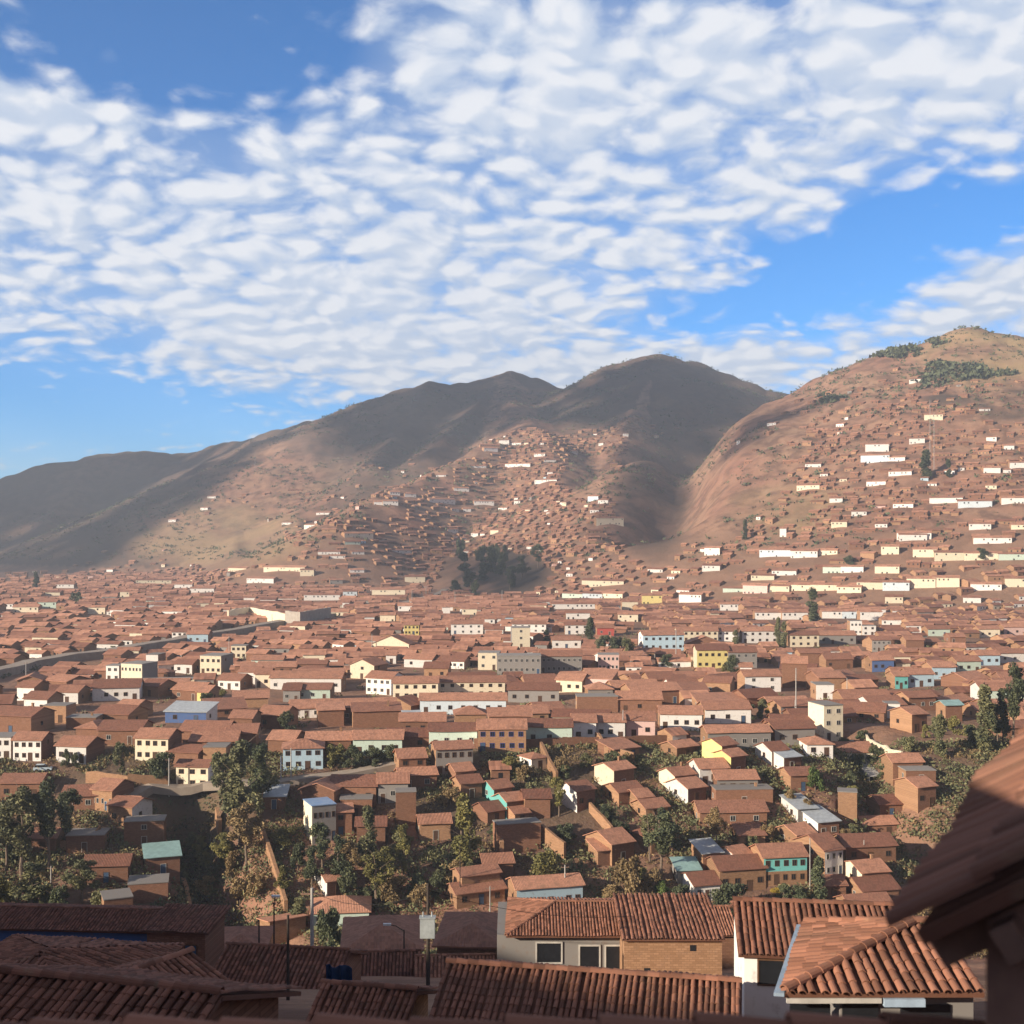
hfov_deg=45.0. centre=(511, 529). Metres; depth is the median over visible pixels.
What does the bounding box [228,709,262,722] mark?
house
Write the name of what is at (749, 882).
door
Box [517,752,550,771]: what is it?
house
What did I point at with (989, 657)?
house
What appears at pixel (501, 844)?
boundary wall
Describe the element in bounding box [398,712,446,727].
house
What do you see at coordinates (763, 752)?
house
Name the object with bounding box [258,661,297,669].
house
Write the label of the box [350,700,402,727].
house
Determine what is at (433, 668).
house
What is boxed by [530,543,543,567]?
eucalyptus tree
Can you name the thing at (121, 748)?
eucalyptus tree
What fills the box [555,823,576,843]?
bushy tree
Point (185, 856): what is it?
ravine scrub
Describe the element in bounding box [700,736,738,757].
house
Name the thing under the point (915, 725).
door
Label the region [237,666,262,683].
house
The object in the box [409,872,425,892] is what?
bushy tree
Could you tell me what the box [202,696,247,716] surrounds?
house
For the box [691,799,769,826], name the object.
house
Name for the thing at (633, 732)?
door
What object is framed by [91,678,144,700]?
house
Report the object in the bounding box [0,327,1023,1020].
ground
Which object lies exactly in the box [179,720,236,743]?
house
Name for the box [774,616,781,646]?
columnar tree
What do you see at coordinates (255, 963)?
house
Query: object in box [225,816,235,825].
bushy tree
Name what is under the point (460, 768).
house
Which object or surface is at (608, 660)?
house
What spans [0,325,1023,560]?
hill scrub
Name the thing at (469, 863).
bushy tree
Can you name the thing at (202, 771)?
window
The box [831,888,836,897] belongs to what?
door
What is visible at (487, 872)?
house
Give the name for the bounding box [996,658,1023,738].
eucalyptus tree
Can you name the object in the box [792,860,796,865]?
window
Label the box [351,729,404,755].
house
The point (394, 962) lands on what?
house
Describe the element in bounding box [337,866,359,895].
bushy tree
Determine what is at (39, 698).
house
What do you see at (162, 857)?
house
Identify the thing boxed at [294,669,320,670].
house
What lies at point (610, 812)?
bushy tree
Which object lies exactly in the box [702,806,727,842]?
eucalyptus tree
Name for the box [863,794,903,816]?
house
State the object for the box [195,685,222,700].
house
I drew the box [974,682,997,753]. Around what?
columnar tree
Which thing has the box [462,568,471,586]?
columnar tree
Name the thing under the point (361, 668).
house
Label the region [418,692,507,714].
house
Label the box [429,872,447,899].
bushy tree
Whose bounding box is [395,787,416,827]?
house
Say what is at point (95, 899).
bushy tree
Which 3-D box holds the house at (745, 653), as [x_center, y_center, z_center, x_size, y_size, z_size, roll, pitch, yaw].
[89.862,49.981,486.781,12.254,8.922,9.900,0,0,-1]
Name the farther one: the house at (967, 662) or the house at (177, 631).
the house at (177, 631)
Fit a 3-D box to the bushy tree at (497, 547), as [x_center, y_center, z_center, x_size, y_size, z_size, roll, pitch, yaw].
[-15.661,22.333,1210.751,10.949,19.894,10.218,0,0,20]
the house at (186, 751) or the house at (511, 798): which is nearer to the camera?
the house at (511, 798)
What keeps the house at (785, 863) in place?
on the ground at (84, 487)
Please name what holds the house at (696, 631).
on the ground at (84, 487)
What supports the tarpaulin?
on the ground at (84, 487)
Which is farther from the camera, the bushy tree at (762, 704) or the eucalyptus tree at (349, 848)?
the bushy tree at (762, 704)
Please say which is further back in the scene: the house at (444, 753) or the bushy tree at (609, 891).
the house at (444, 753)
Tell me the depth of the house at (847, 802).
268.78 m
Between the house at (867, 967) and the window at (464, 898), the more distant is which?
the window at (464, 898)
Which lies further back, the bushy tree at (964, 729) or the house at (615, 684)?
the house at (615, 684)
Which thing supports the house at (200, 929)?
on the ground at (84, 487)
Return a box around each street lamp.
[271,895,279,943]
[383,923,404,948]
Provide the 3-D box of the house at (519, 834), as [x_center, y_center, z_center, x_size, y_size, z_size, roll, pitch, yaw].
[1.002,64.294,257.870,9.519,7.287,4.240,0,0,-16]
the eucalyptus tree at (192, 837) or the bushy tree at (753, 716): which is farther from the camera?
the bushy tree at (753, 716)
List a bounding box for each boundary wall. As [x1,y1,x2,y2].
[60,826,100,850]
[86,771,127,782]
[128,773,167,785]
[166,839,191,903]
[215,807,221,834]
[260,829,287,912]
[474,732,689,748]
[499,838,503,851]
[540,742,557,777]
[541,824,565,859]
[589,802,612,828]
[595,732,634,762]
[865,734,902,753]
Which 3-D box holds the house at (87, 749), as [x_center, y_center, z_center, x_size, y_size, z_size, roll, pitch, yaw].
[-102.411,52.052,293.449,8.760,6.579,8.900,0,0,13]
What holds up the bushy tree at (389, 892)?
on the ground at (84, 487)
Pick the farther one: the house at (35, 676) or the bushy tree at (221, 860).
the house at (35, 676)
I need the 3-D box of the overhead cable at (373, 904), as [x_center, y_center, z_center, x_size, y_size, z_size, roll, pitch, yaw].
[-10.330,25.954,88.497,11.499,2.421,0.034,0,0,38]
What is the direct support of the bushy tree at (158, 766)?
on the ground at (84, 487)
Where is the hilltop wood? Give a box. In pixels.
[815,336,1018,403]
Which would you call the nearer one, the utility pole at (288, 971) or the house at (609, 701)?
the utility pole at (288, 971)
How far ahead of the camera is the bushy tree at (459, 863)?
246.25 m
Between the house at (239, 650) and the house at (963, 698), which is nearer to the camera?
the house at (963, 698)
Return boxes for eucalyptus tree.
[0,776,39,878]
[0,801,24,869]
[8,862,52,902]
[23,776,70,870]
[55,781,82,839]
[61,855,101,903]
[112,741,129,774]
[184,831,199,862]
[209,747,232,812]
[209,832,235,872]
[219,728,265,843]
[227,799,267,869]
[247,740,279,807]
[247,757,271,794]
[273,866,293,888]
[301,839,325,887]
[308,819,331,868]
[323,834,351,874]
[339,835,361,870]
[353,804,378,863]
[360,850,395,903]
[378,845,397,882]
[395,837,410,875]
[462,570,479,587]
[462,811,482,849]
[491,549,498,563]
[498,551,508,575]
[502,545,507,562]
[505,565,516,589]
[516,555,530,578]
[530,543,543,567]
[549,773,566,816]
[636,808,658,861]
[643,803,682,879]
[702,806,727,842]
[928,714,947,753]
[992,695,1011,743]
[993,703,1006,741]
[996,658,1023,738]
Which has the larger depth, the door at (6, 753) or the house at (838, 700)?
the house at (838, 700)
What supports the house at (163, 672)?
on the ground at (84, 487)
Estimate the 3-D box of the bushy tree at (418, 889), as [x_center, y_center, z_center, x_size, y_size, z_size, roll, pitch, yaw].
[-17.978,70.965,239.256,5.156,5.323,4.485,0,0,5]
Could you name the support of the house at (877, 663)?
on the ground at (84, 487)
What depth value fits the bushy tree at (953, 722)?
313.25 m
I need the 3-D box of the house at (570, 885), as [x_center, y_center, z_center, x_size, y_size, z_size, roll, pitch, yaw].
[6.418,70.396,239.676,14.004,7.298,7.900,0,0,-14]
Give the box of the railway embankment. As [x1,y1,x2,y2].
[0,613,334,677]
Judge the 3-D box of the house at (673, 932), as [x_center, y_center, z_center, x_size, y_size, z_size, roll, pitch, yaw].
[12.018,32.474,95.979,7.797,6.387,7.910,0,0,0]
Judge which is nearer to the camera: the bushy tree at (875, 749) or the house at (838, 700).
the bushy tree at (875, 749)
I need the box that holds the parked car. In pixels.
[33,764,52,770]
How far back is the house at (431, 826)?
260.34 m
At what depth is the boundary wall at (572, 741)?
298.91 m
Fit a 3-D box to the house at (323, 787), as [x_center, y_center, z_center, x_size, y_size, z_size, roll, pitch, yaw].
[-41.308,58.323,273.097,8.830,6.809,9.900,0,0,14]
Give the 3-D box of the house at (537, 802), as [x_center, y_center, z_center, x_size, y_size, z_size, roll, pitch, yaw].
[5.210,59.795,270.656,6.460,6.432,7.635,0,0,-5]
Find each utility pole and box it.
[47,866,54,882]
[168,758,169,796]
[258,920,259,942]
[286,915,289,999]
[290,749,291,777]
[301,888,322,945]
[419,884,435,985]
[486,887,493,911]
[561,865,568,877]
[793,669,798,707]
[809,861,810,889]
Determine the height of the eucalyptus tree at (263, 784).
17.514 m
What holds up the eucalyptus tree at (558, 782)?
on the ground at (84, 487)
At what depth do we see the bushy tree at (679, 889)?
238.33 m
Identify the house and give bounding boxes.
[0,703,56,731]
[0,732,15,759]
[0,772,51,799]
[0,902,162,941]
[0,933,184,967]
[0,963,302,1022]
[10,731,55,760]
[15,680,50,700]
[16,672,47,684]
[22,691,64,706]
[27,827,64,852]
[40,673,54,681]
[42,702,76,723]
[45,673,90,684]
[48,683,91,699]
[53,735,106,763]
[55,685,91,703]
[61,784,97,810]
[65,712,102,728]
[65,827,110,853]
[73,665,105,668]
[73,719,102,735]
[84,853,135,883]
[89,777,136,811]
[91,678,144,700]
[93,704,148,719]
[96,719,155,744]
[100,887,133,904]
[105,795,154,825]
[106,663,120,678]
[112,946,228,979]
[117,699,153,714]
[121,660,157,677]
[123,814,166,845]
[127,873,168,903]
[133,727,183,760]
[140,903,230,966]
[142,678,176,697]
[142,840,181,888]
[143,677,193,680]
[144,678,191,682]
[146,652,165,660]
[158,668,176,677]
[163,700,218,722]
[165,743,207,763]
[170,681,214,700]
[171,627,190,637]
[173,659,199,673]
[173,758,214,783]
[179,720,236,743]
[186,629,212,641]
[188,730,242,746]
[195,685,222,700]
[200,653,233,673]
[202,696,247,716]
[202,742,231,758]
[214,941,368,988]
[216,673,252,689]
[218,643,253,650]
[224,926,272,948]
[225,723,262,746]
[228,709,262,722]
[231,644,248,658]
[232,689,269,707]
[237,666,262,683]
[240,662,275,667]
[250,655,286,661]
[254,667,274,687]
[256,913,308,943]
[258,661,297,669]
[259,704,299,728]
[263,784,289,809]
[266,729,304,753]
[269,670,346,691]
[281,683,302,701]
[281,738,324,770]
[286,682,335,698]
[288,698,337,717]
[292,668,344,670]
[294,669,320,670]
[296,660,329,668]
[297,775,341,807]
[298,665,330,668]
[303,797,336,844]
[304,727,352,754]
[305,978,437,1021]
[309,895,371,927]
[314,868,350,896]
[315,701,345,726]
[323,697,396,722]
[330,774,377,806]
[336,802,353,835]
[339,794,372,818]
[340,915,423,952]
[349,657,388,678]
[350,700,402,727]
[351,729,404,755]
[353,949,420,976]
[354,815,387,846]
[364,670,405,694]
[371,634,415,647]
[372,637,384,641]
[376,772,409,803]
[385,651,398,663]
[387,727,428,747]
[391,676,439,697]
[392,747,427,766]
[394,765,438,789]
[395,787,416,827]
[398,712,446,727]
[401,710,420,711]
[403,621,420,634]
[403,653,437,667]
[415,952,495,977]
[416,812,452,840]
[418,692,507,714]
[423,661,451,675]
[427,722,477,748]
[429,739,474,776]
[429,957,741,1020]
[431,911,497,958]
[432,655,470,668]
[437,675,505,692]
[446,671,495,675]
[446,761,476,780]
[446,877,507,908]
[449,773,484,797]
[450,620,483,634]
[450,862,502,884]
[453,705,486,721]
[472,799,506,824]
[476,718,527,751]
[477,851,515,877]
[478,650,500,669]
[482,778,514,800]
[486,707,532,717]
[491,791,523,818]
[492,817,541,853]
[497,653,540,674]
[497,896,619,968]
[505,805,531,818]
[506,704,549,717]
[506,872,585,898]
[507,682,559,702]
[510,626,529,647]
[511,620,546,632]
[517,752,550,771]
[519,673,555,681]
[520,788,552,817]
[526,701,564,717]
[526,718,573,738]
[539,650,582,672]
[550,636,581,647]
[551,708,611,717]
[552,648,599,651]
[554,672,588,691]
[555,779,597,812]
[564,621,587,633]
[570,713,597,736]
[575,693,617,711]
[582,660,597,668]
[583,827,636,865]
[584,682,613,692]
[585,668,618,684]
[585,837,615,866]
[592,756,636,784]
[593,650,647,661]
[594,713,626,736]
[595,625,614,635]
[595,736,640,756]
[597,652,618,668]
[601,780,643,805]
[605,679,657,692]
[613,892,724,974]
[614,690,663,712]
[619,682,682,703]
[623,710,656,735]
[627,674,686,679]
[628,787,655,807]
[629,796,670,818]
[630,826,682,853]
[637,630,684,650]
[640,671,675,681]
[656,705,703,730]
[656,761,697,789]
[659,738,699,757]
[662,678,697,681]
[663,776,708,805]
[669,856,702,885]
[672,671,707,675]
[674,626,718,640]
[677,682,709,690]
[680,870,722,899]
[684,635,720,643]
[686,676,701,678]
[687,757,730,786]
[688,837,724,870]
[690,692,744,704]
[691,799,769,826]
[692,644,729,667]
[696,700,752,723]
[697,672,736,689]
[698,724,772,748]
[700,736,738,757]
[702,675,735,691]
[705,853,768,891]
[710,782,773,805]
[711,747,748,768]
[711,769,760,783]
[713,904,733,967]
[718,627,736,641]
[721,843,752,854]
[727,646,757,667]
[728,896,892,1018]
[730,822,767,848]
[732,687,779,707]
[736,669,781,691]
[737,662,752,668]
[738,627,776,642]
[748,842,809,888]
[753,740,790,766]
[757,695,806,709]
[761,718,804,722]
[763,719,816,745]
[763,745,803,767]
[766,713,814,721]
[767,698,814,713]
[774,821,817,841]
[774,915,984,1018]
[776,766,815,791]
[778,793,819,821]
[779,662,817,670]
[781,656,807,687]
[781,708,857,723]
[786,630,819,646]
[790,831,845,873]
[794,648,823,662]
[797,736,834,758]
[801,804,841,834]
[805,670,846,689]
[807,700,843,740]
[810,681,833,699]
[815,699,859,702]
[818,630,856,643]
[818,652,853,668]
[823,874,848,898]
[831,689,890,698]
[831,741,872,761]
[833,832,898,861]
[834,891,891,901]
[837,787,857,823]
[840,669,855,674]
[840,700,887,721]
[843,854,891,876]
[845,673,879,687]
[845,874,900,898]
[847,620,861,634]
[856,695,907,705]
[857,815,899,834]
[861,625,875,634]
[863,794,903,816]
[864,655,894,671]
[865,636,891,651]
[867,650,911,660]
[879,752,925,785]
[882,701,900,717]
[885,670,908,688]
[885,724,1023,1023]
[887,705,928,732]
[892,775,938,812]
[893,690,937,710]
[898,648,918,654]
[898,765,936,782]
[899,635,924,646]
[900,668,935,686]
[921,625,950,635]
[921,661,957,678]
[934,699,963,720]
[936,693,973,703]
[941,670,989,686]
[942,633,966,642]
[946,655,981,671]
[962,678,986,685]
[962,701,1023,718]
[968,649,1000,665]
[968,680,1007,683]
[968,681,1021,700]
[971,698,1023,703]
[972,625,1000,637]
[985,671,994,677]
[987,677,1023,681]
[988,719,1023,738]
[991,671,1023,677]
[992,648,1023,662]
[998,623,1023,634]
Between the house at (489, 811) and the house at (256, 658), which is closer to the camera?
the house at (489, 811)
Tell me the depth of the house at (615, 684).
395.26 m
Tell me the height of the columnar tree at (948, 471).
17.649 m
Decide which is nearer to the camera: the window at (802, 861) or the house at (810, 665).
the window at (802, 861)
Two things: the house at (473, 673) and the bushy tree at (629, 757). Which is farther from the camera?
the house at (473, 673)
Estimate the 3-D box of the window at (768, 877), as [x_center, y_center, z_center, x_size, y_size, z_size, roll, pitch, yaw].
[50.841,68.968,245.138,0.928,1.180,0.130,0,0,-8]
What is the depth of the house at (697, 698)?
368.94 m
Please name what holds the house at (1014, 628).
on the ground at (84, 487)
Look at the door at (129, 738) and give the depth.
303.40 m
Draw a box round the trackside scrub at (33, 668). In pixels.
[1,613,339,678]
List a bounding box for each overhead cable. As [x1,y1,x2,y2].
[313,890,426,904]
[429,890,634,916]
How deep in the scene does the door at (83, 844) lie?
255.30 m
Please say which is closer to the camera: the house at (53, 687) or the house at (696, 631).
the house at (53, 687)
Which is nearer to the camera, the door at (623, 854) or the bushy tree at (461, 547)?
the door at (623, 854)
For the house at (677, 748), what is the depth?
293.27 m
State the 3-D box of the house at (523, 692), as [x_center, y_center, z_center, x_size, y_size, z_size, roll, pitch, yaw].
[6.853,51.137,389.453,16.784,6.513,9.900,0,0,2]
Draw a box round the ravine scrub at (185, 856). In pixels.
[137,794,308,943]
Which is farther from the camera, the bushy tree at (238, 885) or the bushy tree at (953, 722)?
the bushy tree at (953, 722)
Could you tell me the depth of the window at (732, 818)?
264.05 m
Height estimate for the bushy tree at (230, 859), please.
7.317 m
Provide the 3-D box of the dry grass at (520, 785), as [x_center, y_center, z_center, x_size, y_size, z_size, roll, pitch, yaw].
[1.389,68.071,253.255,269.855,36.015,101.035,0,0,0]
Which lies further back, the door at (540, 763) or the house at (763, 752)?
the house at (763, 752)
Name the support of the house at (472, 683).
on the ground at (84, 487)
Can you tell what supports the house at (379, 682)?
on the ground at (84, 487)
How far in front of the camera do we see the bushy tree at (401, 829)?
258.21 m
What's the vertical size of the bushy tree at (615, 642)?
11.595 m
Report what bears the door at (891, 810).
in the house at (880, 804)
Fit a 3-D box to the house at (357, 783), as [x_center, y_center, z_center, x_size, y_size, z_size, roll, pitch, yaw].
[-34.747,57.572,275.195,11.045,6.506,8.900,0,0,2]
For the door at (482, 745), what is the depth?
293.42 m
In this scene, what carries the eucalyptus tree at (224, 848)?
on the ground at (84, 487)
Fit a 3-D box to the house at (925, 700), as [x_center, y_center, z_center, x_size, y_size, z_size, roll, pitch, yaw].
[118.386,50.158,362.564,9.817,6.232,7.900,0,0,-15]
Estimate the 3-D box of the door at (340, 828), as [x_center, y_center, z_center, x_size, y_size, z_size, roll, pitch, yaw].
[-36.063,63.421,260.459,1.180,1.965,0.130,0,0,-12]
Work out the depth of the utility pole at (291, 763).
280.37 m
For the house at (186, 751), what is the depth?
288.55 m
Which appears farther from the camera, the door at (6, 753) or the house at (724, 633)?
the house at (724, 633)
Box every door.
[4,751,8,759]
[28,753,31,760]
[39,842,44,851]
[58,715,61,722]
[79,754,83,762]
[81,842,86,851]
[103,872,108,882]
[127,736,131,744]
[141,836,146,845]
[160,863,165,873]
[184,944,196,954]
[271,799,276,808]
[304,710,308,717]
[305,761,309,768]
[336,884,340,894]
[338,826,343,835]
[353,808,357,817]
[380,793,385,802]
[433,830,438,839]
[438,766,441,774]
[469,788,474,797]
[479,893,483,904]
[480,743,484,751]
[494,813,498,819]
[538,760,542,769]
[604,944,619,968]
[621,851,625,859]
[631,730,635,735]
[695,792,698,799]
[703,776,707,784]
[747,880,751,890]
[774,874,778,884]
[801,781,805,790]
[824,747,828,755]
[827,732,830,740]
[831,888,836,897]
[839,865,842,873]
[886,827,891,834]
[889,808,893,814]
[914,724,917,731]
[929,797,933,806]
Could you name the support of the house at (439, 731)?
on the ground at (84, 487)
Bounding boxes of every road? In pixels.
[129,761,395,797]
[403,589,447,601]
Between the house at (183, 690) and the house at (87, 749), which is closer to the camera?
the house at (87, 749)
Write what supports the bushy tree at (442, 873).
on the ground at (84, 487)
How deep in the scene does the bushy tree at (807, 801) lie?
267.90 m
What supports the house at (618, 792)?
on the ground at (84, 487)
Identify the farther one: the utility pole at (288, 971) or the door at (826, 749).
the door at (826, 749)
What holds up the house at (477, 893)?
on the ground at (84, 487)
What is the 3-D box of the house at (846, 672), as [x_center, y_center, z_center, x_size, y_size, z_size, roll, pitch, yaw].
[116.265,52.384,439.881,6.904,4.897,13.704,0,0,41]
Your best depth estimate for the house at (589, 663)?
474.61 m
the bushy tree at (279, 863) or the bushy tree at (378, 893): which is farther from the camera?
the bushy tree at (279, 863)
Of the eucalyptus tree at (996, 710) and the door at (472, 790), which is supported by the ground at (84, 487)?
the eucalyptus tree at (996, 710)
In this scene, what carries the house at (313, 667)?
on the ground at (84, 487)
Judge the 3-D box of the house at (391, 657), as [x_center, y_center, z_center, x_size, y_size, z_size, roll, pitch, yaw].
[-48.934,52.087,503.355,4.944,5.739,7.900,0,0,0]
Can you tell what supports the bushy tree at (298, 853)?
on the ground at (84, 487)
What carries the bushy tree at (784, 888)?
on the ground at (84, 487)
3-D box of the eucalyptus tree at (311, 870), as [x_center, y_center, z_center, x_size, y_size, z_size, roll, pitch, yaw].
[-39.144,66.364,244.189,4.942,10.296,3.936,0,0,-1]
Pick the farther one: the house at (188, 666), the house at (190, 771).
the house at (188, 666)
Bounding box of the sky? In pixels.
[0,0,1023,478]
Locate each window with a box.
[85,800,90,804]
[141,824,146,829]
[200,769,205,773]
[462,896,467,902]
[495,892,499,897]
[535,941,562,963]
[578,944,600,966]
[690,945,695,950]
[730,816,735,820]
[735,878,740,883]
[753,815,758,820]
[757,876,762,882]
[757,958,784,985]
[766,875,770,880]
[783,874,787,879]
[790,1004,829,1013]
[791,874,795,879]
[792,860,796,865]
[800,859,804,864]
[800,873,804,878]
[842,1004,877,1018]
[851,852,856,857]
[900,1004,950,1015]
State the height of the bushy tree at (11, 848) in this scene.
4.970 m
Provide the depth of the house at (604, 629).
640.26 m
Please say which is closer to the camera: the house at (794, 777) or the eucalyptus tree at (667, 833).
the eucalyptus tree at (667, 833)
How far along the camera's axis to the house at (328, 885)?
242.71 m
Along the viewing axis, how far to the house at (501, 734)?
293.57 m
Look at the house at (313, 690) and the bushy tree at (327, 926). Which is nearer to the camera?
the bushy tree at (327, 926)
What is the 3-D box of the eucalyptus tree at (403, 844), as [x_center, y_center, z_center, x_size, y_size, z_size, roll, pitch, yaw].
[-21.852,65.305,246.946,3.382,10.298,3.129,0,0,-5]
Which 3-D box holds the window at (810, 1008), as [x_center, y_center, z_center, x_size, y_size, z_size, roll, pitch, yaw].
[7.474,12.350,31.005,1.003,0.900,0.090,0,0,0]
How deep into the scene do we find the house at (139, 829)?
258.45 m
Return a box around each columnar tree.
[32,571,39,586]
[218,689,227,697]
[444,792,476,865]
[445,580,461,590]
[457,552,470,572]
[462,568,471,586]
[478,562,489,580]
[483,546,496,571]
[493,558,504,574]
[508,565,516,587]
[542,629,553,640]
[584,616,596,638]
[731,629,740,643]
[742,519,748,539]
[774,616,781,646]
[779,621,787,647]
[805,587,820,620]
[810,855,829,898]
[918,449,932,476]
[933,720,948,757]
[945,459,952,477]
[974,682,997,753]
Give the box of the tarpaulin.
[326,964,351,980]
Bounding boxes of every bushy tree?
[0,842,18,859]
[0,874,13,902]
[38,891,49,903]
[48,885,69,903]
[60,749,70,766]
[69,591,81,601]
[70,752,79,766]
[90,888,104,904]
[146,751,174,778]
[180,863,189,883]
[194,849,214,865]
[200,692,212,698]
[214,857,225,869]
[224,850,239,877]
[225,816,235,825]
[228,877,248,905]
[246,873,267,898]
[261,826,272,836]
[269,826,296,845]
[271,861,283,868]
[277,710,296,729]
[290,841,306,871]
[290,896,307,923]
[315,905,340,945]
[325,743,344,765]
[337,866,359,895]
[342,744,363,767]
[351,855,363,866]
[357,885,373,895]
[359,746,386,766]
[370,882,387,899]
[377,875,405,904]
[383,744,396,760]
[389,832,405,848]
[391,823,413,841]
[407,883,432,904]
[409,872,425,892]
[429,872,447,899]
[431,869,445,877]
[439,786,459,804]
[444,859,463,880]
[456,538,464,554]
[464,861,475,865]
[470,580,479,594]
[473,546,486,561]
[491,543,499,554]
[502,756,517,773]
[515,764,535,781]
[529,850,567,874]
[549,755,568,772]
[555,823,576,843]
[558,764,572,777]
[579,752,593,767]
[594,635,609,647]
[599,804,618,821]
[601,883,622,897]
[604,750,627,761]
[608,636,622,648]
[611,854,650,894]
[612,819,631,833]
[621,637,635,650]
[622,752,633,761]
[638,867,646,881]
[638,871,662,894]
[653,880,670,894]
[659,654,673,665]
[671,884,689,894]
[708,880,747,912]
[721,664,728,671]
[725,654,739,671]
[745,835,758,845]
[751,704,756,719]
[756,699,769,717]
[760,824,774,841]
[770,887,780,895]
[775,883,793,897]
[784,790,796,805]
[791,884,807,898]
[803,798,813,804]
[806,766,824,791]
[838,737,850,740]
[840,828,850,832]
[844,555,854,564]
[846,770,857,785]
[849,823,862,832]
[850,753,865,767]
[855,730,867,740]
[866,744,884,761]
[877,762,884,776]
[898,736,920,751]
[921,724,930,737]
[947,715,962,734]
[962,724,975,735]
[964,730,978,747]
[965,724,986,743]
[977,548,988,558]
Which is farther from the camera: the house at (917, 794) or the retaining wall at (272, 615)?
the retaining wall at (272, 615)
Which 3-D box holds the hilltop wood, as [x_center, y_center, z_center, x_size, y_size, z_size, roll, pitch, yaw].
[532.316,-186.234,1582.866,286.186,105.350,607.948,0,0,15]
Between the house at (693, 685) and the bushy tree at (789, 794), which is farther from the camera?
the house at (693, 685)
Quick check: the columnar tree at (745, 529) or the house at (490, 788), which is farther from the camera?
the columnar tree at (745, 529)
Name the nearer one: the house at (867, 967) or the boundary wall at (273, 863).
the house at (867, 967)
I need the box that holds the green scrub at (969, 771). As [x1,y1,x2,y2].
[0,736,1010,956]
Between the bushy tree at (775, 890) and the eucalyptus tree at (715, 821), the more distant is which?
the eucalyptus tree at (715, 821)
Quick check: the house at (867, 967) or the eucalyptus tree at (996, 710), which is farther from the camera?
the eucalyptus tree at (996, 710)
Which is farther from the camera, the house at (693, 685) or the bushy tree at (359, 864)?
the house at (693, 685)
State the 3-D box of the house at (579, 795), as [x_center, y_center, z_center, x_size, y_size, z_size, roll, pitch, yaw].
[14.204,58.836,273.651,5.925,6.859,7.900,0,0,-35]
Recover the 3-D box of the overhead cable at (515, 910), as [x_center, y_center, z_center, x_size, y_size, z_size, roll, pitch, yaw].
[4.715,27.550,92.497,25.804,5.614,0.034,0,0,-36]
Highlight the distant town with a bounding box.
[0,351,1023,780]
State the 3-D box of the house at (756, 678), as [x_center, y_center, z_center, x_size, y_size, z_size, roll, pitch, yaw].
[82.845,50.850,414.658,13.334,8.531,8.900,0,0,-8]
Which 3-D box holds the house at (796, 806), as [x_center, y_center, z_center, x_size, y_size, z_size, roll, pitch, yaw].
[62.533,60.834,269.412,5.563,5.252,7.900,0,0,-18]
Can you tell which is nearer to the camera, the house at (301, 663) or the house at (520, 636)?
the house at (301, 663)
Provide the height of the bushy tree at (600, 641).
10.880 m
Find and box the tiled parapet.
[0,1011,985,1023]
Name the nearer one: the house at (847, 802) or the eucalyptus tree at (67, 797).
the eucalyptus tree at (67, 797)
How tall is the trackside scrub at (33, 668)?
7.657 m
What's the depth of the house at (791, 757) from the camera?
285.34 m
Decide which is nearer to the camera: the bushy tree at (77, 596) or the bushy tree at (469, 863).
the bushy tree at (469, 863)
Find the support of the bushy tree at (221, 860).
on the ground at (84, 487)
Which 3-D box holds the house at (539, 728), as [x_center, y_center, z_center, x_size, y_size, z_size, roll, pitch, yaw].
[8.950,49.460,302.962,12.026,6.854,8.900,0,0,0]
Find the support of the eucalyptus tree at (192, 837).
on the ground at (84, 487)
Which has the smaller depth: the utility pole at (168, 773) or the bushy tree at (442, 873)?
the bushy tree at (442, 873)
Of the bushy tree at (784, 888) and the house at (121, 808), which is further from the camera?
the house at (121, 808)
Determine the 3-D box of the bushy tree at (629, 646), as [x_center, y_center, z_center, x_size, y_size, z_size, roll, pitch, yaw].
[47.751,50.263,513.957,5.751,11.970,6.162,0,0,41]
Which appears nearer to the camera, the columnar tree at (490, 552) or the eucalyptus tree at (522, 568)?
the eucalyptus tree at (522, 568)
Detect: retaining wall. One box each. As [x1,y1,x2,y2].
[227,607,284,621]
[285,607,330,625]
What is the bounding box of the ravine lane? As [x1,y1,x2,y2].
[851,740,878,780]
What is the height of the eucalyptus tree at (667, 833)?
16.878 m
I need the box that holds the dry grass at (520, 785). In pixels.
[0,735,1009,958]
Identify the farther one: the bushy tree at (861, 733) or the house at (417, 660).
the house at (417, 660)
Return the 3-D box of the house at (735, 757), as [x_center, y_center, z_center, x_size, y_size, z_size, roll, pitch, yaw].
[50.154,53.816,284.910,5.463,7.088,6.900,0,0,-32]
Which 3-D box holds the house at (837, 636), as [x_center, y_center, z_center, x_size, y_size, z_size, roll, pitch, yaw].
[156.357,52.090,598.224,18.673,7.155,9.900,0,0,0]
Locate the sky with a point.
(221, 221)
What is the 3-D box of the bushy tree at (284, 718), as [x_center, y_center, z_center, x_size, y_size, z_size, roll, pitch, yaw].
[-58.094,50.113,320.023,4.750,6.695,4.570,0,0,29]
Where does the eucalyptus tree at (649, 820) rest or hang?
on the ground at (84, 487)
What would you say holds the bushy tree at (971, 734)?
on the ground at (84, 487)
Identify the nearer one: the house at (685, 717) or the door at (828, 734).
the door at (828, 734)
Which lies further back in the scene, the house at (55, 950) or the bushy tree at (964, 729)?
the bushy tree at (964, 729)
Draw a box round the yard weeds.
[78,628,1011,743]
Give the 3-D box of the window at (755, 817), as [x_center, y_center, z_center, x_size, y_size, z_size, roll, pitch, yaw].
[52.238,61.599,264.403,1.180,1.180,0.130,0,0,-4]
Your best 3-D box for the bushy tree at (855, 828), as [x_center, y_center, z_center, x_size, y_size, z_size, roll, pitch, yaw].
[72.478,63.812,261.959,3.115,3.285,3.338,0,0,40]
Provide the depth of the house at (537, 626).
668.10 m

